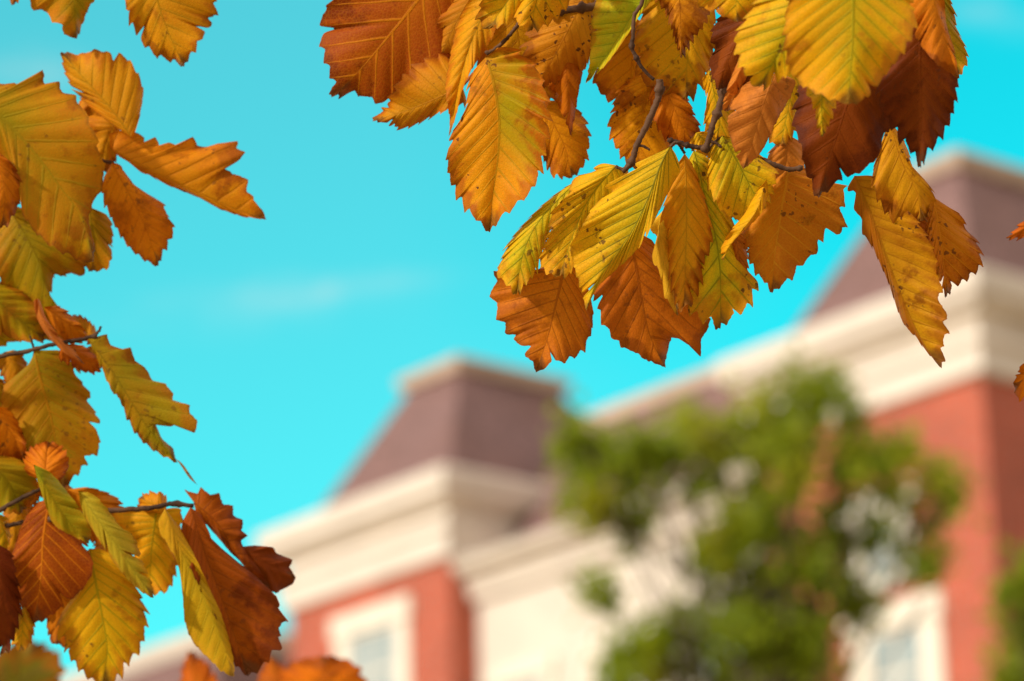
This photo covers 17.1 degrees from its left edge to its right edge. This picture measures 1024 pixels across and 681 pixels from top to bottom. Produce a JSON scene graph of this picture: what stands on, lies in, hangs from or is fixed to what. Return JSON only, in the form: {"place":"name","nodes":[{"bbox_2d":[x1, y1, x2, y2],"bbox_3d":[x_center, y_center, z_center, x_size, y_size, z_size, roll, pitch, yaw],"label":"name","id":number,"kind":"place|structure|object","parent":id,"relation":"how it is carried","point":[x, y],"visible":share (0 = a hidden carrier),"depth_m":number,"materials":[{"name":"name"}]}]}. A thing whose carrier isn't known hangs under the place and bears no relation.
{"place":"outdoors","nodes":[
{"label":"outdoors","id":0,"kind":"place"},
{"bbox_2d":[60,632,290,680],"bbox_3d":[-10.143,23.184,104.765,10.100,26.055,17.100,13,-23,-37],"label":"building","id":1,"kind":"structure","parent":0,"point":[161,661],"depth_m":103.42,"materials":[{"name":"white brick"}]},
{"bbox_2d":[0,0,1023,676],"label":"sky","id":2,"kind":"structure","parent":0,"point":[287,337],"materials":[{"name":"blue"}]},
{"bbox_2d":[254,148,1023,680],"bbox_3d":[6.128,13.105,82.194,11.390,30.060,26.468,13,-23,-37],"label":"brick building","id":3,"kind":"structure","parent":0,"point":[430,540],"depth_m":83.62,"materials":[{"name":"brick"}]},
{"bbox_2d":[330,594,413,680],"bbox_3d":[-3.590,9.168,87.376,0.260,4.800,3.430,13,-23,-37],"label":"window","id":4,"kind":"structure","parent":3,"relation":"in","point":[376,638],"depth_m":87.63,"materials":[{"name":"white paint"}]},
{"bbox_2d":[487,653,556,680],"bbox_3d":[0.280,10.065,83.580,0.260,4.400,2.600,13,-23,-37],"label":"window","id":5,"kind":"structure","parent":3,"relation":"in","point":[542,668],"depth_m":83.86,"materials":[{"name":"white paint"}]},
{"bbox_2d":[580,624,651,680],"bbox_3d":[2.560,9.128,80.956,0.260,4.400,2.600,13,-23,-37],"label":"window","id":6,"kind":"structure","parent":3,"relation":"in","point":[585,649],"depth_m":82.10,"materials":[{"name":"white paint"}]},
{"bbox_2d":[691,604,737,672],"bbox_3d":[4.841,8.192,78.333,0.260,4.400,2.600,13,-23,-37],"label":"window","id":7,"kind":"structure","parent":3,"relation":"in","point":[709,669],"depth_m":78.97,"materials":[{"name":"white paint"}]},
{"bbox_2d":[840,477,917,593],"bbox_3d":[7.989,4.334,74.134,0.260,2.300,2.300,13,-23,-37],"label":"window","id":8,"kind":"structure","parent":3,"relation":"in","point":[878,581],"depth_m":74.03,"materials":[{"name":"white paint"}]},
{"bbox_2d":[841,588,946,680],"bbox_3d":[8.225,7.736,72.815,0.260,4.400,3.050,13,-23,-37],"label":"window","id":9,"kind":"structure","parent":3,"relation":"in","point":[919,655],"depth_m":72.97,"materials":[{"name":"white paint"}]},
{"bbox_3d":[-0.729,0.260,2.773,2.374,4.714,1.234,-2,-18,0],"label":"autumn tree","id":10,"kind":"object","parent":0,"visible":0},
{"bbox_2d":[0,282,196,514],"bbox_3d":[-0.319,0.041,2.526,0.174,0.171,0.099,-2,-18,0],"label":"leafy branch","id":11,"kind":"object","parent":10,"relation":"attached to","point":[47,414],"visible":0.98,"depth_m":2.53,"materials":[{"name":"yellow plant"}]},
{"bbox_2d":[10,0,217,66],"bbox_3d":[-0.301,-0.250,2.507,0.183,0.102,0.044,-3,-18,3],"label":"leafy branch","id":12,"kind":"object","parent":10,"relation":"attached to","point":[171,31],"visible":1,"depth_m":2.50,"materials":[{"name":"orange plant"}]},
{"bbox_2d":[0,49,265,329],"bbox_3d":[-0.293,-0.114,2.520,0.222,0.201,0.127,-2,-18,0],"label":"leafy branch","id":13,"kind":"object","parent":10,"relation":"attached to","point":[60,150],"visible":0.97,"depth_m":2.52,"materials":[{"name":"orange plant"}]},
{"bbox_2d":[0,465,295,680],"bbox_3d":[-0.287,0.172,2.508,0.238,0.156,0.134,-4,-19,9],"label":"leafy branch","id":14,"kind":"object","parent":10,"relation":"attached to","point":[89,606],"visible":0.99,"depth_m":2.51,"materials":[{"name":"orange plant"}]},
{"bbox_2d":[0,640,367,680],"bbox_3d":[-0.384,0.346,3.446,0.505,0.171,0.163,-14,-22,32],"label":"leafy branch","id":15,"kind":"object","parent":10,"relation":"attached to","point":[34,661],"visible":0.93,"depth_m":3.40,"materials":[{"name":"orange plant"}]},
{"bbox_2d":[319,0,595,231],"bbox_3d":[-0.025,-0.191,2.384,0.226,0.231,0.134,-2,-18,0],"label":"leafy branch","id":16,"kind":"object","parent":10,"relation":"attached to","point":[414,61],"visible":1,"depth_m":2.40,"materials":[{"name":"orange plant"}]},
{"bbox_2d":[490,0,847,371],"bbox_3d":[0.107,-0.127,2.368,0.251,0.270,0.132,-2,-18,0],"label":"leafy branch","id":17,"kind":"object","parent":10,"relation":"attached to","point":[686,276],"visible":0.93,"depth_m":2.36,"materials":[{"name":"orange plant"}]},
{"bbox_2d":[697,0,983,367],"bbox_3d":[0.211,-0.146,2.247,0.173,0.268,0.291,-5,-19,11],"label":"leafy branch","id":18,"kind":"object","parent":10,"relation":"attached to","point":[868,74],"visible":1,"depth_m":2.23,"materials":[{"name":"orange plant"}]},
{"bbox_2d":[1006,221,1023,401],"bbox_3d":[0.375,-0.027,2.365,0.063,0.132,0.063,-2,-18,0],"label":"leafy branch","id":19,"kind":"object","parent":10,"relation":"attached to","point":[1018,234],"visible":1,"depth_m":2.37,"materials":[{"name":"orange plant"}]},
{"label":"ground","id":20,"kind":"structure","parent":0,"visible":0},
{"bbox_2d":[543,341,988,680],"bbox_3d":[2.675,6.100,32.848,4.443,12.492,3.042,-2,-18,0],"label":"green tree","id":21,"kind":"object","parent":20,"relation":"on","point":[756,642],"visible":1,"depth_m":33.85,"materials":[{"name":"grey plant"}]},
{"bbox_2d":[979,536,1023,680],"bbox_3d":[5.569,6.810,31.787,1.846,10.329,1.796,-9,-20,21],"label":"green tree","id":22,"kind":"object","parent":20,"relation":"on","point":[1009,593],"visible":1,"depth_m":32.95,"materials":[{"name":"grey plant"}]}
]}

